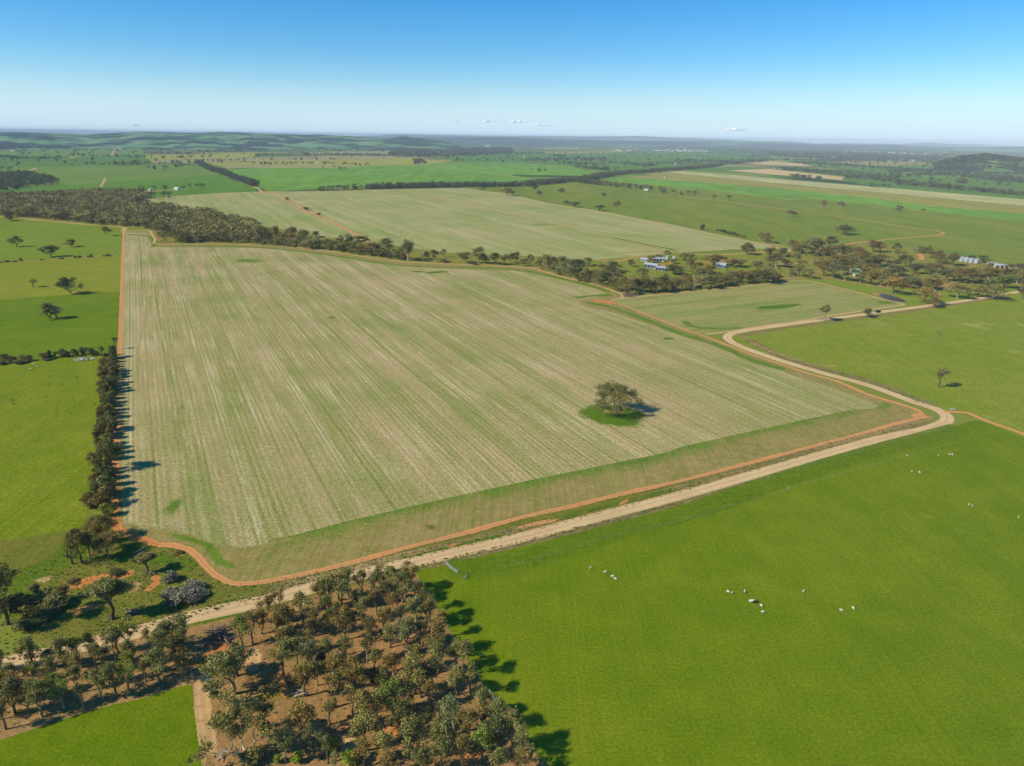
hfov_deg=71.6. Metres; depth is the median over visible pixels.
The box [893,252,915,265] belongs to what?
gum tree
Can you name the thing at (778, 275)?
gum tree
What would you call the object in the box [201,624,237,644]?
brush pile
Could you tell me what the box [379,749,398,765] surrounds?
young gum tree
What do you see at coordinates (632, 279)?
gum tree
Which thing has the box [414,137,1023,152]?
hills
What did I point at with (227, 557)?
verge
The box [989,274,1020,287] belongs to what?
gum tree
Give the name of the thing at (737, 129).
cloud
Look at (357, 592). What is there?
young gum tree
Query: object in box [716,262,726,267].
farm house
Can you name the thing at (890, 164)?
field
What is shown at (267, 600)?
young gum tree
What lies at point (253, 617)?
young gum tree
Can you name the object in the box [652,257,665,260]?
machinery shed
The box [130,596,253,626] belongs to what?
verge
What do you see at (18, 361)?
belt tree
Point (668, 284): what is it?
gum tree
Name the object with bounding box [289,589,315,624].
young gum tree
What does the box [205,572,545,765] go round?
field
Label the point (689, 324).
verge
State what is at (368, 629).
young gum tree
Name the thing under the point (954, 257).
gum tree
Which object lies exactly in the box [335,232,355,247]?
gum tree
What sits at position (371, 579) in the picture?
young gum tree
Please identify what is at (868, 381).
verge
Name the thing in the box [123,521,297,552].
verge
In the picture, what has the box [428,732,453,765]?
young gum tree
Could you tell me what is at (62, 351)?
belt tree
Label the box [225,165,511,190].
field
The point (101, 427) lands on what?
belt tree
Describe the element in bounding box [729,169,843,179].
field
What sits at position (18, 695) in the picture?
young gum tree
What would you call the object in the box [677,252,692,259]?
gum tree
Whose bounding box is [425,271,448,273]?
grass patch
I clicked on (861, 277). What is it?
gum tree
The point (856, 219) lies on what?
track
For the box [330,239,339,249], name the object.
gum tree
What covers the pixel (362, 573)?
young gum tree
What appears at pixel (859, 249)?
gum tree
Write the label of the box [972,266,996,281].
gum tree
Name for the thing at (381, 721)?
young gum tree
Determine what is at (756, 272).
gum tree
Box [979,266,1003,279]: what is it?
gum tree
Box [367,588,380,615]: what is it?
young gum tree
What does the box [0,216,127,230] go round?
track
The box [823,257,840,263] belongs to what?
gum tree
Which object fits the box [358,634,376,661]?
young gum tree
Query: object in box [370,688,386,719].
young gum tree
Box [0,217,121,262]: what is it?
field
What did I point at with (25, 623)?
bush
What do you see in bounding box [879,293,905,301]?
pond
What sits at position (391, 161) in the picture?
field
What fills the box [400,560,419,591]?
young gum tree
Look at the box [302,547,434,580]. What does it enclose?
verge
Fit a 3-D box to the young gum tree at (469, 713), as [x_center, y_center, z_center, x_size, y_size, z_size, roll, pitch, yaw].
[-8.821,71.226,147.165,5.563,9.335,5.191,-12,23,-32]
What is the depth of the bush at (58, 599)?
188.54 m
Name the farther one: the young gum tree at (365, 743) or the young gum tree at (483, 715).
the young gum tree at (483, 715)
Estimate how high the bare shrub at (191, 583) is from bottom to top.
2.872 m
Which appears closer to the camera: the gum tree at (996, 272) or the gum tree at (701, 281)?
the gum tree at (701, 281)
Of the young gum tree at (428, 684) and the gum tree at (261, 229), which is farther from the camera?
the gum tree at (261, 229)
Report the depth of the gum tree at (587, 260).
698.11 m
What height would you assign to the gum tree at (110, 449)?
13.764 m
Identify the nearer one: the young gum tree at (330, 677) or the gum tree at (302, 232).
the young gum tree at (330, 677)
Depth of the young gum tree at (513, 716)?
143.88 m
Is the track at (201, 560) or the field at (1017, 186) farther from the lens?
the field at (1017, 186)
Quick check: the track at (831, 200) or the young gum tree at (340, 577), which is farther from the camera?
the track at (831, 200)
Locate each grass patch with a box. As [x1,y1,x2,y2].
[0,526,101,598]
[20,590,41,609]
[69,554,115,560]
[109,549,197,572]
[125,550,168,562]
[157,498,187,516]
[185,656,209,670]
[234,259,260,262]
[258,686,296,701]
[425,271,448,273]
[577,405,646,427]
[756,304,803,308]
[876,300,894,303]
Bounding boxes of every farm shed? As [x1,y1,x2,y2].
[644,262,659,267]
[656,266,666,270]
[993,264,1008,267]
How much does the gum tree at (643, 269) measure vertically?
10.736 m
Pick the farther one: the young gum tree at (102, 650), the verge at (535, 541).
the verge at (535, 541)
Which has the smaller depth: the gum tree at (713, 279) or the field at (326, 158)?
the gum tree at (713, 279)
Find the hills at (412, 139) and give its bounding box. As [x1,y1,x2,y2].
[391,136,457,144]
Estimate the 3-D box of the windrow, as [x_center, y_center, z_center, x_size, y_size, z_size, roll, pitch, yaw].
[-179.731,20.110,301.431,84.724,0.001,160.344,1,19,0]
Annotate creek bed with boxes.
[779,277,1022,291]
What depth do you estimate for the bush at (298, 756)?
142.92 m
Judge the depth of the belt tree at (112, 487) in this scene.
244.44 m
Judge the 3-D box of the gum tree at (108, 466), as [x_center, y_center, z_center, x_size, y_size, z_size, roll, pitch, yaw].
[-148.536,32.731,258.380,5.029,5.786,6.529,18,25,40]
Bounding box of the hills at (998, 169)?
[934,155,1023,172]
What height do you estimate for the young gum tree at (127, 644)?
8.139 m
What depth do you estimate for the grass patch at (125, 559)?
209.74 m
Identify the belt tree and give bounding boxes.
[0,353,8,359]
[11,359,27,363]
[16,354,25,359]
[23,355,33,360]
[37,352,48,357]
[46,350,55,356]
[57,348,67,356]
[78,346,84,354]
[79,490,96,508]
[83,483,98,497]
[84,451,98,465]
[87,473,97,483]
[88,347,94,354]
[88,486,112,507]
[91,422,106,435]
[91,428,100,438]
[91,461,101,471]
[93,437,100,444]
[93,475,120,490]
[95,409,102,418]
[95,415,104,423]
[95,437,112,455]
[95,482,115,495]
[96,379,104,386]
[96,464,110,474]
[97,369,106,377]
[98,357,109,365]
[98,388,106,394]
[100,433,118,445]
[100,469,116,484]
[101,398,115,407]
[101,404,118,416]
[101,446,119,459]
[102,378,117,391]
[103,362,116,370]
[103,411,113,416]
[103,414,121,428]
[103,426,113,434]
[104,392,115,402]
[106,345,116,355]
[106,370,116,377]
[107,366,119,376]
[109,361,119,368]
[110,390,116,398]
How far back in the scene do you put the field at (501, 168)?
2944.03 m
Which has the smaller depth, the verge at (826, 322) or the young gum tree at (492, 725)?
the young gum tree at (492, 725)
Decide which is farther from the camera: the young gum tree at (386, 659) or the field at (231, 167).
the field at (231, 167)
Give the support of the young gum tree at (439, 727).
on the field at (339, 726)
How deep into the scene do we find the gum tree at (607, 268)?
646.53 m
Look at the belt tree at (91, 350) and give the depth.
401.58 m
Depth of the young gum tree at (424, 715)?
149.14 m
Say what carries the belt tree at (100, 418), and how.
on the ground at (8, 641)
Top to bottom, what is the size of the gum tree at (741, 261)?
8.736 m
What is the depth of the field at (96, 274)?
621.06 m
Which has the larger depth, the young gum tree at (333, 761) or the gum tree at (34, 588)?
the gum tree at (34, 588)
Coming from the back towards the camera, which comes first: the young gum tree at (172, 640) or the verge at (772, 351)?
the verge at (772, 351)
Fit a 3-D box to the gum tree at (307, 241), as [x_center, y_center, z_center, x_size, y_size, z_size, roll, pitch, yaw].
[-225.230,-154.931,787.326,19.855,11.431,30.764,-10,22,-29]
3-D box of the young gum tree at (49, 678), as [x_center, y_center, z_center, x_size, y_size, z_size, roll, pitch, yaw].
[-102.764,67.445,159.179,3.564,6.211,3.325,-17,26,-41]
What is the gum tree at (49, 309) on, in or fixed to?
on the field at (89, 320)
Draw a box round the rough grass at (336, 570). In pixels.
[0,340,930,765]
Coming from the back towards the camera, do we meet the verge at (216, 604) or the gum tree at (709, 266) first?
the gum tree at (709, 266)
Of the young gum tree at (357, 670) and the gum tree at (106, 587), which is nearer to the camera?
the young gum tree at (357, 670)
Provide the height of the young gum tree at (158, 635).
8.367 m
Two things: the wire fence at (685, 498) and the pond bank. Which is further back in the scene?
the pond bank
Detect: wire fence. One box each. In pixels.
[240,418,927,586]
[416,572,541,756]
[417,427,945,569]
[507,435,976,565]
[737,335,934,405]
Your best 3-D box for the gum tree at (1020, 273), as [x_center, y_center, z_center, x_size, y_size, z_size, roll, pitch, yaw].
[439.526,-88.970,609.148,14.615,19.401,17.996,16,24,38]
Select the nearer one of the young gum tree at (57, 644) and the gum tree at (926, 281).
the young gum tree at (57, 644)
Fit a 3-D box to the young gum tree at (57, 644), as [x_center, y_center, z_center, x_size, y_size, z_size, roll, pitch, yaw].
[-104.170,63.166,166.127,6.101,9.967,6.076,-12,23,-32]
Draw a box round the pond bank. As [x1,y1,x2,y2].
[869,292,911,300]
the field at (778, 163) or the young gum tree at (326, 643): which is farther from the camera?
the field at (778, 163)
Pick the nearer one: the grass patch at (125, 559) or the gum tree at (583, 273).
the grass patch at (125, 559)
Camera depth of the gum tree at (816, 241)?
774.58 m
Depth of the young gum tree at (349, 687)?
152.93 m
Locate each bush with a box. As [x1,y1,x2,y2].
[0,591,31,610]
[9,614,40,630]
[17,589,50,612]
[29,602,60,624]
[31,592,69,612]
[66,577,79,584]
[107,567,123,576]
[171,549,182,555]
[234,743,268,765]
[273,754,280,763]
[286,677,294,684]
[290,750,302,763]
[314,652,324,663]
[326,734,341,752]
[341,748,357,765]
[366,667,381,683]
[404,644,413,654]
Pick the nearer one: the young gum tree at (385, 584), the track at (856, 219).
the young gum tree at (385, 584)
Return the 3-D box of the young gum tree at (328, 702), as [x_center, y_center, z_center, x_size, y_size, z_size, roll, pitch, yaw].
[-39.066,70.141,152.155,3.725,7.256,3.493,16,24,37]
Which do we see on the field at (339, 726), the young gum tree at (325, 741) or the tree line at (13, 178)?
the young gum tree at (325, 741)
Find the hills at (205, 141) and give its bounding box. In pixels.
[0,132,481,150]
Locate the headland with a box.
[264,409,889,556]
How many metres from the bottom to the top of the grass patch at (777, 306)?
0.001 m
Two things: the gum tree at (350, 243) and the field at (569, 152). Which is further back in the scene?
the field at (569, 152)
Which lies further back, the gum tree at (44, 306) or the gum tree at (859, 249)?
the gum tree at (859, 249)
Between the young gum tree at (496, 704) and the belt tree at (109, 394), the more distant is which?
the belt tree at (109, 394)
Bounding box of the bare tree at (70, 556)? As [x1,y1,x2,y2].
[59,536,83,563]
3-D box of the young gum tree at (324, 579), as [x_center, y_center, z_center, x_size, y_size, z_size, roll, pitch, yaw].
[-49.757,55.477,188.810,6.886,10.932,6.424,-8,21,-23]
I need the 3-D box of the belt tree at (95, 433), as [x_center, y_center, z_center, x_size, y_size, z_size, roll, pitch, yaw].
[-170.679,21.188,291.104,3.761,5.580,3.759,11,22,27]
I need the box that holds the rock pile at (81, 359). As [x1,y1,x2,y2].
[73,357,94,360]
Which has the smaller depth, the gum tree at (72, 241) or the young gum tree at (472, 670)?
the young gum tree at (472, 670)
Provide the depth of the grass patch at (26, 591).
194.78 m
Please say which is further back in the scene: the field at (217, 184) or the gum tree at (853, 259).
the field at (217, 184)
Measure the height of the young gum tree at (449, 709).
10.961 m
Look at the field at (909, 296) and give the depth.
598.04 m
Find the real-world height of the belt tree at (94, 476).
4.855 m
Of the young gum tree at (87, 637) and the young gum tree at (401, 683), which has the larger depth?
the young gum tree at (87, 637)
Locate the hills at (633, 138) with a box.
[357,134,1023,146]
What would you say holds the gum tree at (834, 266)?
on the creek bed
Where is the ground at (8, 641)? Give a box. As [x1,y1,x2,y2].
[0,145,1023,656]
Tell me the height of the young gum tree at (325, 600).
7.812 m
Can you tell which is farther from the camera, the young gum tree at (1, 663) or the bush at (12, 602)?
the bush at (12, 602)
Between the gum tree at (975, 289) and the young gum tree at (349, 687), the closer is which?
the young gum tree at (349, 687)
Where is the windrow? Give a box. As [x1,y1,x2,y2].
[77,377,94,522]
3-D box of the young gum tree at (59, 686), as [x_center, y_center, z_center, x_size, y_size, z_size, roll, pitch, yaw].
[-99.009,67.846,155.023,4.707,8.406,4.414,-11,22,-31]
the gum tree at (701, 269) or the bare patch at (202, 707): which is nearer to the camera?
the bare patch at (202, 707)
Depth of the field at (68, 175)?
2184.41 m
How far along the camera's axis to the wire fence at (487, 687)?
162.79 m
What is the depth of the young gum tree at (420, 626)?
174.17 m
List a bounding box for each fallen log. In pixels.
[138,566,154,576]
[216,747,231,760]
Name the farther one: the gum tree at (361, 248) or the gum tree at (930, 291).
the gum tree at (361, 248)
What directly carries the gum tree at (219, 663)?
on the field at (339, 726)
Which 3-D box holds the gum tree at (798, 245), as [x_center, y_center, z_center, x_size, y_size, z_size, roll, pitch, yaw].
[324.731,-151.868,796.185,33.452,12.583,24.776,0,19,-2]
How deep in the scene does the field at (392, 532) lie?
254.49 m
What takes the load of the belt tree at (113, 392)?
on the ground at (8, 641)
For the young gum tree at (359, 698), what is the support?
on the field at (339, 726)
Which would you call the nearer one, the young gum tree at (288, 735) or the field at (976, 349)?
the young gum tree at (288, 735)
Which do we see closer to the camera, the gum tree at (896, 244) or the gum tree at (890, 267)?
the gum tree at (890, 267)
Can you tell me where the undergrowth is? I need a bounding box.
[255,231,1020,292]
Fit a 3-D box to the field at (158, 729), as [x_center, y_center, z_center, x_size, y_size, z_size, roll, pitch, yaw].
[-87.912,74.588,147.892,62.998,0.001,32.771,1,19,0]
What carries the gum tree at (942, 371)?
on the field at (976, 349)
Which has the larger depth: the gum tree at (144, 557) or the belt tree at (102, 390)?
the belt tree at (102, 390)
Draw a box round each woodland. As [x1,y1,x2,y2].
[0,145,1023,161]
[0,187,265,242]
[932,153,1023,169]
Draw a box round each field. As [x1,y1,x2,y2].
[0,149,144,156]
[0,156,180,166]
[0,164,217,190]
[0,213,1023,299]
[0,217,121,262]
[0,255,120,299]
[0,291,119,360]
[0,355,102,541]
[0,465,746,763]
[0,633,204,739]
[0,685,203,765]
[12,175,255,197]
[118,230,916,581]
[119,232,878,548]
[135,188,778,259]
[143,153,255,159]
[151,158,255,162]
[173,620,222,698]
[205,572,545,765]
[210,162,265,165]
[220,165,254,168]
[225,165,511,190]
[251,165,353,167]
[256,156,409,160]
[256,157,452,165]
[260,150,359,151]
[309,151,415,153]
[417,420,1023,765]
[424,162,511,175]
[451,153,511,162]
[462,180,1023,263]
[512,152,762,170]
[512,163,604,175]
[512,175,528,181]
[542,151,628,153]
[592,249,767,282]
[596,178,1023,220]
[614,281,900,333]
[629,172,1023,212]
[673,171,1023,205]
[687,166,1023,198]
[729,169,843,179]
[734,293,1023,432]
[749,161,809,165]
[768,156,787,159]
[789,279,1016,303]
[791,160,994,174]
[849,162,932,165]
[899,177,1023,196]
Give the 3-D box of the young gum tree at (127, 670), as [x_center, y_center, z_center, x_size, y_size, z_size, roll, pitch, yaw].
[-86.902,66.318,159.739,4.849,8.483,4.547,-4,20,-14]
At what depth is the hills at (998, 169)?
3121.93 m
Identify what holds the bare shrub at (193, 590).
on the field at (20, 553)
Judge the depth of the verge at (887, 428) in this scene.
310.37 m
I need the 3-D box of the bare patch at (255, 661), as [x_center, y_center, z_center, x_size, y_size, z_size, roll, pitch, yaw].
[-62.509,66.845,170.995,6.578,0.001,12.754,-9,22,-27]
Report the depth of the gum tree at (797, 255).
735.03 m
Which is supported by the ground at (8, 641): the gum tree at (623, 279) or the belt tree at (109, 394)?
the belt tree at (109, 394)
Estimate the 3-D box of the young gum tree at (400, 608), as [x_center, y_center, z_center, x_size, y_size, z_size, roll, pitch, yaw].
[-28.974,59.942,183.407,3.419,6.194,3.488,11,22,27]
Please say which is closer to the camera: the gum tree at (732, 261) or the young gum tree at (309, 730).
the young gum tree at (309, 730)
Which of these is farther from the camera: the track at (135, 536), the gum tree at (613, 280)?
the gum tree at (613, 280)
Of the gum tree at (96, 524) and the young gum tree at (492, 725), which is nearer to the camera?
the young gum tree at (492, 725)
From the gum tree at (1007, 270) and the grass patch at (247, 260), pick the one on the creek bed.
the gum tree at (1007, 270)
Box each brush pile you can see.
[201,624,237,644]
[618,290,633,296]
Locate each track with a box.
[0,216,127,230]
[109,421,160,546]
[113,234,124,468]
[122,230,623,300]
[158,303,924,586]
[194,700,205,765]
[265,191,372,240]
[413,191,678,252]
[465,188,790,251]
[594,179,1023,221]
[620,280,905,333]
[680,195,945,244]
[698,252,763,254]
[943,411,1023,434]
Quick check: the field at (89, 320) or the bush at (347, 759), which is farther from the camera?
the field at (89, 320)
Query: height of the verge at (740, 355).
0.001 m
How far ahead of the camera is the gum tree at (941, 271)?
646.12 m
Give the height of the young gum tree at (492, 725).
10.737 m
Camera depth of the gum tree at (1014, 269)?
638.30 m
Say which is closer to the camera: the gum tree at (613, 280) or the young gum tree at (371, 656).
the young gum tree at (371, 656)
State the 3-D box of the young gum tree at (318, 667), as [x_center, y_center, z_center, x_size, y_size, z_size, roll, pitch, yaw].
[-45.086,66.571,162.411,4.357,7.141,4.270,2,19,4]
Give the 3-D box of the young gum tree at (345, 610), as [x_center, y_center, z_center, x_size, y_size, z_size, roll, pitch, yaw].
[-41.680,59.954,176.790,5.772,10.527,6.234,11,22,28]
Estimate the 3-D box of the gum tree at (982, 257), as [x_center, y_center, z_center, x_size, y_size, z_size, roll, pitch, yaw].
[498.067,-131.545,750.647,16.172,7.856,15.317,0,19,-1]
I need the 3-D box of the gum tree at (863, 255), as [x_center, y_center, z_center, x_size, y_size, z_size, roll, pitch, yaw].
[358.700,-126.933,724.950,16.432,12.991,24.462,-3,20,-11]
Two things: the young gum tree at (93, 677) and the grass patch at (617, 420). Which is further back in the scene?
the grass patch at (617, 420)
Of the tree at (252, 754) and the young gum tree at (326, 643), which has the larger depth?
the young gum tree at (326, 643)
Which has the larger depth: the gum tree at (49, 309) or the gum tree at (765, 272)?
the gum tree at (765, 272)
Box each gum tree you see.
[0,562,21,625]
[0,649,5,674]
[0,662,17,674]
[0,669,18,702]
[0,673,25,714]
[0,697,7,729]
[3,214,17,220]
[6,236,22,246]
[9,680,35,713]
[14,635,43,670]
[21,661,40,677]
[22,678,51,717]
[27,278,38,286]
[27,583,40,593]
[36,245,59,256]
[38,656,53,682]
[39,302,57,318]
[39,646,57,668]
[44,671,59,691]
[45,673,68,708]
[46,305,63,318]
[50,634,80,669]
[51,583,69,595]
[54,277,84,293]
[62,239,75,246]
[62,634,84,660]
[63,648,84,677]
[63,664,82,692]
[65,527,87,563]
[70,682,84,705]
[75,513,119,544]
[78,530,93,559]
[80,575,134,619]
[80,631,96,660]
[81,667,109,699]
[84,643,102,668]
[86,530,126,557]
[91,437,124,465]
[91,645,112,664]
[96,465,113,475]
[96,661,119,697]
[97,502,116,515]
[100,623,126,652]
[101,225,111,235]
[103,633,117,660]
[110,336,118,347]
[112,648,134,679]
[113,657,135,693]
[115,615,140,647]
[118,639,139,665]
[127,552,157,573]
[135,660,146,681]
[140,628,150,648]
[140,646,167,683]
[146,636,164,661]
[150,629,169,657]
[151,618,173,648]
[163,632,189,663]
[167,612,189,632]
[173,626,187,640]
[173,652,190,674]
[185,688,274,765]
[198,641,257,702]
[215,646,248,676]
[228,614,250,646]
[234,607,259,644]
[253,225,272,242]
[255,594,273,622]
[255,608,268,634]
[266,727,294,762]
[267,586,285,603]
[267,636,294,678]
[269,225,280,237]
[269,602,297,638]
[270,599,286,624]
[272,625,293,653]
[283,226,297,238]
[283,694,317,743]
[287,634,305,663]
[288,658,317,696]
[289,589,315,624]
[294,637,318,676]
[297,229,308,236]
[300,238,318,248]
[301,627,314,640]
[301,721,324,757]
[302,607,319,636]
[306,659,323,685]
[310,580,327,609]
[312,573,336,606]
[317,594,332,610]
[317,636,332,658]
[319,694,338,724]
[320,732,332,763]
[321,238,331,246]
[321,649,345,679]
[322,606,337,633]
[323,668,343,708]
[328,569,349,600]
[329,604,356,635]
[329,749,340,765]
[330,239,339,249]
[332,601,343,622]
[333,242,347,248]
[333,577,351,605]
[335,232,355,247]
[336,634,354,656]
[340,564,356,597]
[340,652,361,682]
[341,241,358,249]
[343,682,356,716]
[347,702,374,750]
[348,687,383,731]
[348,733,371,765]
[349,662,369,691]
[350,587,366,605]
[351,567,367,592]
[352,246,366,253]
[352,596,369,623]
[353,235,370,242]
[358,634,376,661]
[359,241,381,252]
[362,615,378,634]
[365,571,379,596]
[366,647,382,667]
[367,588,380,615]
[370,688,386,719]
[370,712,390,738]
[371,563,390,589]
[372,728,395,761]
[373,248,387,256]
[374,605,393,632]
[374,665,391,686]
[377,238,394,250]
[377,579,390,602]
[377,674,408,718]
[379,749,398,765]
[380,651,403,678]
[381,621,399,647]
[383,564,396,593]
[384,591,400,615]
[388,674,407,700]
[388,695,413,736]
[390,569,410,602]
[393,615,417,653]
[395,603,406,618]
[396,238,414,260]
[396,649,427,695]
[398,712,429,756]
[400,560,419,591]
[402,690,415,716]
[404,595,425,621]
[409,643,424,659]
[409,744,432,765]
[410,579,425,611]
[410,664,433,697]
[414,619,428,645]
[415,584,436,622]
[415,706,433,731]
[417,616,447,655]
[419,598,436,630]
[421,654,442,682]
[421,679,438,706]
[427,638,449,673]
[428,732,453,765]
[429,249,439,261]
[429,716,456,747]
[432,608,447,637]
[433,701,449,718]
[436,691,465,734]
[446,637,461,664]
[446,662,468,695]
[453,706,479,743]
[453,732,472,765]
[454,252,470,262]
[456,639,473,668]
[464,661,479,696]
[468,721,495,762]
[471,246,484,263]
[474,685,496,716]
[478,704,488,721]
[480,712,514,749]
[485,696,510,725]
[487,746,510,765]
[489,252,500,264]
[500,188,516,195]
[501,253,509,261]
[501,706,527,753]
[506,745,534,765]
[509,251,520,263]
[512,729,534,763]
[524,254,534,265]
[534,259,542,267]
[538,254,553,270]
[545,256,558,271]
[552,255,569,268]
[565,258,583,277]
[568,201,580,206]
[574,260,587,275]
[579,266,590,275]
[583,257,592,265]
[591,379,642,413]
[592,270,612,281]
[593,205,604,210]
[595,261,614,269]
[601,265,617,271]
[602,260,622,268]
[608,277,619,287]
[613,267,625,277]
[615,276,628,289]
[618,282,637,293]
[626,277,647,292]
[628,259,636,266]
[632,278,651,292]
[634,267,649,276]
[644,277,660,290]
[650,277,667,292]
[654,276,668,290]
[662,278,675,290]
[663,250,672,255]
[665,263,687,274]
[670,277,688,289]
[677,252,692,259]
[677,274,696,287]
[686,259,695,268]
[688,265,707,277]
[691,262,703,271]
[696,275,711,288]
[702,254,725,264]
[702,264,719,273]
[707,275,721,287]
[712,275,725,285]
[721,273,735,285]
[725,259,739,264]
[726,269,737,281]
[733,270,748,282]
[735,258,746,266]
[740,242,755,253]
[742,271,753,282]
[749,269,762,281]
[751,259,766,268]
[759,266,776,282]
[760,270,785,280]
[761,232,774,242]
[762,253,787,266]
[767,272,781,281]
[776,248,787,255]
[788,239,798,247]
[788,242,814,252]
[789,251,801,258]
[794,264,804,275]
[799,266,815,278]
[800,237,825,255]
[813,260,833,275]
[819,304,830,320]
[820,200,827,207]
[822,245,845,254]
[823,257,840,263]
[824,235,838,245]
[826,263,839,278]
[828,254,849,264]
[832,264,857,280]
[834,224,856,234]
[834,243,856,254]
[837,201,845,208]
[840,256,864,265]
[853,246,865,253]
[853,252,871,264]
[855,271,865,282]
[859,257,883,266]
[859,270,883,283]
[860,263,880,270]
[864,308,873,316]
[866,239,879,251]
[870,253,892,264]
[875,241,888,251]
[876,275,886,285]
[880,270,892,276]
[882,264,909,275]
[883,276,917,293]
[884,258,901,263]
[892,242,902,248]
[893,247,902,257]
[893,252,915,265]
[893,267,908,275]
[901,276,919,284]
[905,263,925,272]
[911,286,945,303]
[913,246,930,252]
[916,277,940,286]
[922,262,944,272]
[924,298,941,306]
[928,278,947,288]
[929,249,948,262]
[931,268,958,278]
[935,366,951,387]
[942,284,972,297]
[943,252,960,265]
[948,266,963,280]
[949,266,969,281]
[956,268,981,282]
[962,284,986,296]
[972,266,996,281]
[977,255,992,261]
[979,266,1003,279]
[979,284,1013,298]
[983,279,999,285]
[984,266,1006,276]
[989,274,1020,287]
[992,268,1013,277]
[1001,263,1023,267]
[1007,266,1023,282]
[1015,269,1023,285]
[1017,286,1023,297]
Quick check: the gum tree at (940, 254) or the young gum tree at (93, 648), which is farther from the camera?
the gum tree at (940, 254)
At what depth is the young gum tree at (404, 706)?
147.00 m
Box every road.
[0,291,1019,666]
[151,190,338,198]
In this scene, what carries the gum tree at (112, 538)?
on the field at (20, 553)
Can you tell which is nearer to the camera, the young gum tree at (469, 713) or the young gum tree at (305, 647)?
the young gum tree at (469, 713)
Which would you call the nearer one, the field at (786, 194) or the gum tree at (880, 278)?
the gum tree at (880, 278)
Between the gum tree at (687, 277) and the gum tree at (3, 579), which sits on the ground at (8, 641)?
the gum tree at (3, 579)
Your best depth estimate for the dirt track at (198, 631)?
180.03 m
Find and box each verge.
[3,255,115,262]
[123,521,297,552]
[127,234,158,246]
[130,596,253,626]
[166,245,608,291]
[166,531,239,567]
[191,609,255,624]
[220,547,277,560]
[270,422,929,591]
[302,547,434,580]
[401,534,505,558]
[427,430,941,567]
[522,488,676,528]
[572,294,611,298]
[585,302,785,370]
[612,237,678,251]
[682,320,708,328]
[688,250,746,253]
[705,326,743,329]
[738,296,1005,336]
[747,339,934,404]
[749,341,818,366]
[811,416,933,449]
[842,375,917,400]
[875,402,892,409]
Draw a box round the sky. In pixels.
[0,0,1023,145]
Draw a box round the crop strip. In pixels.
[449,424,970,578]
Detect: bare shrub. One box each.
[125,607,136,615]
[158,586,178,604]
[162,570,179,583]
[167,586,197,605]
[181,579,206,588]
[181,587,209,602]
[188,587,205,602]
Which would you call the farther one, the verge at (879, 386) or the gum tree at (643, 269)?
the gum tree at (643, 269)
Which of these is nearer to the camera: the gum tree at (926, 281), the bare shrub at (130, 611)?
the bare shrub at (130, 611)
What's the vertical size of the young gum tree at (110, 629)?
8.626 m
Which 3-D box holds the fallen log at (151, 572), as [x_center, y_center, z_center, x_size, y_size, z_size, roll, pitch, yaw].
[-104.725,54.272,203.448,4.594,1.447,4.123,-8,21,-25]
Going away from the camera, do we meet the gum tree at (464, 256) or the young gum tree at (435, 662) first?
the young gum tree at (435, 662)
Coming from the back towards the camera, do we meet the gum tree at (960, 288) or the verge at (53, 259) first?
the verge at (53, 259)
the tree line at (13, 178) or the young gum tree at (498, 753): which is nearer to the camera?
the young gum tree at (498, 753)
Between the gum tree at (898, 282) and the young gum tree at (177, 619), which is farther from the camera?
the gum tree at (898, 282)
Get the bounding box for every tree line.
[0,147,1023,194]
[0,160,731,200]
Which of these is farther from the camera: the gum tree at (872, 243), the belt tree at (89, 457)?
the gum tree at (872, 243)
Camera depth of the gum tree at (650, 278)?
585.63 m
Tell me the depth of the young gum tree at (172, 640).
166.87 m
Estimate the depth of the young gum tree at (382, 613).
178.54 m
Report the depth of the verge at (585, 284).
687.52 m
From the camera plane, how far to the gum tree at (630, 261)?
699.76 m
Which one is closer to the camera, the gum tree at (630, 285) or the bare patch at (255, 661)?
the bare patch at (255, 661)
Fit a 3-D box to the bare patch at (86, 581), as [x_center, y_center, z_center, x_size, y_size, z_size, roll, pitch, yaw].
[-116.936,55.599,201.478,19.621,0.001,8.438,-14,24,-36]
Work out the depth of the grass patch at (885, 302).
558.57 m
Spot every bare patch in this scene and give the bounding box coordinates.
[32,575,52,582]
[70,570,134,588]
[71,602,103,614]
[128,582,141,593]
[144,574,160,590]
[193,670,217,761]
[242,648,263,671]
[277,671,297,698]
[340,737,357,751]
[384,723,412,735]
[518,518,559,528]
[590,300,615,303]
[598,255,656,261]
[911,413,929,418]
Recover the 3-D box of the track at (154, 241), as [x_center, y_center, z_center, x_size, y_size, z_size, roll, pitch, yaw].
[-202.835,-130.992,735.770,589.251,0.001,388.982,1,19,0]
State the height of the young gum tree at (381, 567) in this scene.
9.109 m
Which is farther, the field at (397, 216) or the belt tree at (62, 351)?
the field at (397, 216)
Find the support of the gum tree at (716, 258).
on the field at (750, 256)

